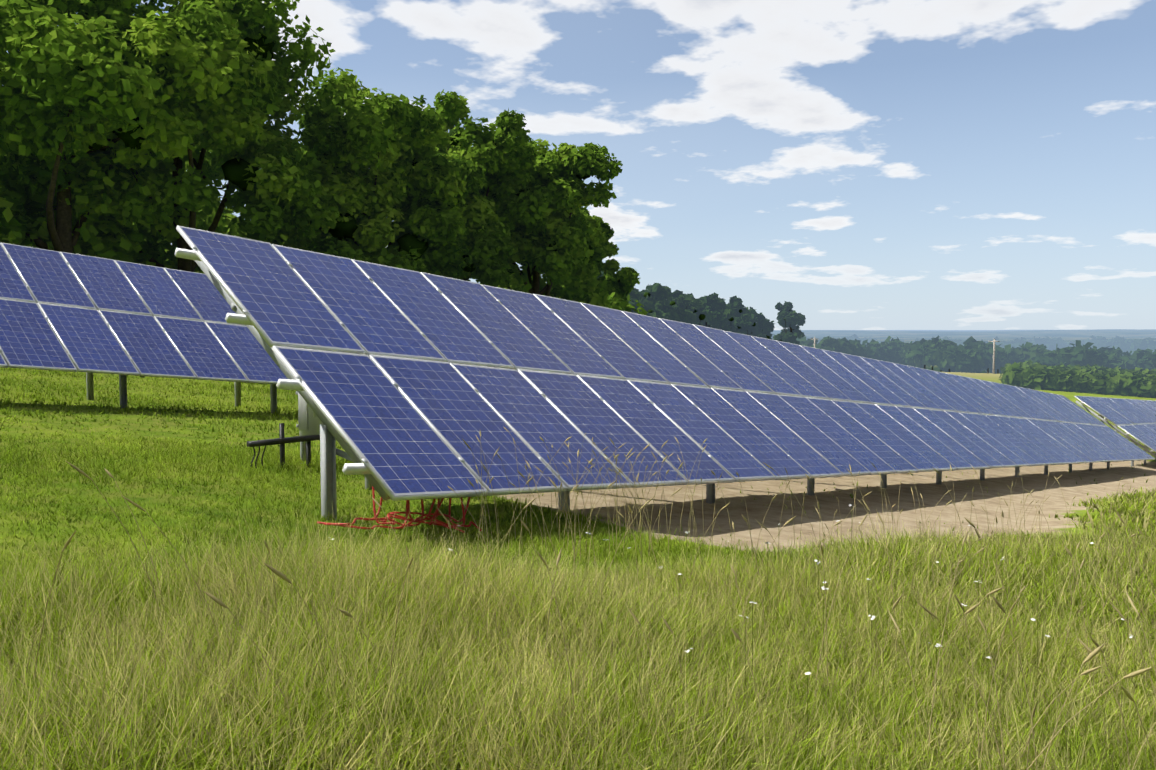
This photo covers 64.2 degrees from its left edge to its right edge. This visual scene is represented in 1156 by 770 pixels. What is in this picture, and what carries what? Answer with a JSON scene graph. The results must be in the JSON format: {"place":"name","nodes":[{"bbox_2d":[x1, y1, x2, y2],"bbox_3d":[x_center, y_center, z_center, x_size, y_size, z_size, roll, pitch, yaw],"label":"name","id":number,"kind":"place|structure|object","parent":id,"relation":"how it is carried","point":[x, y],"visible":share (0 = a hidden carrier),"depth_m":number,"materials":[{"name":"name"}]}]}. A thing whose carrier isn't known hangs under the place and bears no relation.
{"place":"outdoors","nodes":[
{"label":"outdoors","id":0,"kind":"place"},
{"bbox_2d":[0,329,1155,735],"bbox_3d":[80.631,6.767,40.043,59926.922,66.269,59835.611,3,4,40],"label":"terrain","id":1,"kind":"structure","parent":0,"point":[1110,481],"depth_m":12.69,"materials":[{"name":"green plant"}]},
{"bbox_2d":[0,0,256,252],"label":"oak tree","id":2,"kind":"object","parent":1,"relation":"on","point":[126,119],"visible":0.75,"depth_m":34.39,"materials":[{"name":"green plant"}]},
{"bbox_2d":[0,243,287,412],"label":"solar array","id":3,"kind":"object","parent":1,"relation":"on","point":[72,312],"visible":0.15,"depth_m":16.94,"materials":[{"name":"glass"}]},
{"bbox_2d":[1,0,334,271],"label":"oak tree","id":4,"kind":"object","parent":1,"relation":"on","point":[256,168],"visible":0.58,"depth_m":39.87,"materials":[{"name":"green plant"}]},
{"bbox_2d":[155,129,256,205],"bbox_3d":[-28.700,-10.889,56.270,16.119,18.453,15.824,3,4,40],"label":"tree","id":5,"kind":"object","parent":1,"relation":"on","point":[217,173],"depth_m":55.87,"materials":[{"name":"green plant"}]},
{"bbox_2d":[203,143,347,241],"bbox_3d":[-20.156,-9.057,63.769,13.140,16.196,15.634,3,4,40],"label":"tree","id":6,"kind":"object","parent":1,"relation":"on","point":[226,211],"depth_m":61.32,"materials":[{"name":"green plant"}]},
{"bbox_2d":[247,391,323,467],"bbox_3d":[-3.352,0.556,10.964,0.415,1.700,1.420,3,4,40],"label":"inverter and cable tray","id":7,"kind":"object","parent":1,"relation":"on","point":[309,422],"visible":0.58,"depth_m":10.95,"materials":[{"name":"grey metal"}]},
{"bbox_2d":[0,135,647,314],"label":"hedgerow understory bushes","id":8,"kind":"object","parent":1,"relation":"on","point":[100,236],"visible":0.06,"depth_m":40.25,"materials":[{"name":"green plant"}]},
{"bbox_2d":[236,67,486,276],"bbox_3d":[-11.931,-8.412,50.307,12.109,16.723,13.421,3,4,40],"label":"oak tree","id":9,"kind":"object","parent":1,"relation":"on","point":[354,143],"visible":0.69,"depth_m":47.24,"materials":[{"name":"green plant"}]},
{"bbox_2d":[380,89,542,287],"bbox_3d":[-7.692,-8.718,56.710,12.187,17.922,12.166,3,4,40],"label":"oak tree","id":10,"kind":"object","parent":1,"relation":"on","point":[503,147],"visible":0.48,"depth_m":53.10,"materials":[{"name":"green plant"}]},
{"bbox_2d":[465,260,543,288],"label":"tree","id":11,"kind":"object","parent":1,"relation":"on","point":[521,271],"depth_m":74.01,"materials":[{"name":"green plant"}]},
{"bbox_2d":[470,138,622,295],"bbox_3d":[-2.886,-7.581,59.416,10.380,16.576,10.782,-1,3,-14],"label":"oak tree","id":12,"kind":"object","parent":1,"relation":"on","point":[552,215],"visible":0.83,"depth_m":56.81,"materials":[{"name":"green plant"}]},
{"bbox_2d":[0,368,1155,769],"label":"meadow grass","id":13,"kind":"structure","parent":1,"relation":"on","point":[126,676],"depth_m":4.15,"materials":[{"name":"green plant"}]},
{"bbox_2d":[33,427,1155,769],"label":"meadow seed stalks and flowers","id":14,"kind":"object","parent":1,"relation":"on","point":[999,605],"visible":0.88,"depth_m":5.17,"materials":[{"name":"beige plant"}]},
{"bbox_2d":[556,206,639,307],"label":"tree","id":15,"kind":"object","parent":1,"relation":"on","point":[622,281],"visible":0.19,"depth_m":70.48,"materials":[{"name":"green plant"}]},
{"bbox_2d":[601,271,641,312],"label":"hedgerow tree","id":16,"kind":"object","parent":1,"relation":"on","point":[635,295],"depth_m":93.18,"materials":[{"name":"green plant"}]},
{"bbox_2d":[636,301,663,317],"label":"hedgerow tree","id":17,"kind":"object","parent":1,"relation":"on","point":[655,312],"visible":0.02,"depth_m":103.76,"materials":[{"name":"green plant"}]},
{"bbox_2d":[174,225,1154,519],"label":"solar array","id":18,"kind":"object","parent":1,"relation":"on","point":[404,383],"visible":0.92,"depth_m":10.67,"materials":[{"name":"glass"}]},
{"bbox_2d":[317,486,481,532],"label":"cables","id":19,"kind":"object","parent":18,"relation":"hanging from","point":[417,521],"visible":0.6,"depth_m":7.52,"materials":[{"name":"red plastic"}]},
{"bbox_2d":[639,283,696,323],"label":"hedgerow tree","id":20,"kind":"object","parent":1,"relation":"on","point":[654,295],"visible":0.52,"depth_m":108.86,"materials":[{"name":"green plant"}]},
{"bbox_2d":[667,290,715,324],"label":"hedgerow tree","id":21,"kind":"object","parent":1,"relation":"on","point":[690,302],"visible":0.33,"depth_m":117.82,"materials":[{"name":"green plant"}]},
{"bbox_2d":[699,292,733,331],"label":"hedgerow tree","id":22,"kind":"object","parent":1,"relation":"on","point":[719,309],"visible":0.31,"depth_m":124.25,"materials":[{"name":"green plant"}]},
{"bbox_2d":[725,295,750,332],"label":"hedgerow tree","id":23,"kind":"object","parent":1,"relation":"on","point":[738,321],"visible":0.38,"depth_m":132.36,"materials":[{"name":"green plant"}]},
{"bbox_2d":[740,307,774,339],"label":"hedgerow tree","id":24,"kind":"object","parent":1,"relation":"on","point":[761,326],"visible":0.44,"depth_m":141.84,"materials":[{"name":"green plant"}]},
{"bbox_2d":[773,301,805,344],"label":"hedgerow tree","id":25,"kind":"object","parent":1,"relation":"on","point":[789,319],"visible":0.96,"depth_m":152.71,"materials":[{"name":"green plant"}]},
{"bbox_2d":[814,337,999,373],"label":"utility poles","id":26,"kind":"object","parent":1,"relation":"on","point":[994,341],"visible":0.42,"depth_m":223.01,"materials":[{"name":"beige wood"}]},
{"bbox_2d":[771,334,1155,354],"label":"hills","id":27,"kind":"structure","parent":1,"relation":"on","point":[1125,345],"depth_m":958.83,"materials":[{"name":"green plant"}]},
{"bbox_2d":[796,336,1155,373],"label":"tree belt","id":28,"kind":"object","parent":1,"relation":"on","point":[972,355],"visible":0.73,"depth_m":286.81,"materials":[{"name":"green plant"}]},
{"bbox_2d":[999,360,1155,397],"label":"hedge rows","id":29,"kind":"object","parent":1,"relation":"on","point":[1102,380],"visible":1,"depth_m":131.97,"materials":[{"name":"green plant"}]},
{"bbox_2d":[1074,396,1155,466],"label":"solar array","id":30,"kind":"object","parent":1,"relation":"on","point":[1126,415],"visible":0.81,"depth_m":40.41,"materials":[{"name":"glass"}]},
{"bbox_2d":[7,0,1155,329],"label":"sky","id":31,"kind":"structure","parent":0,"point":[853,164],"materials":[{"name":"blue"}]}
]}

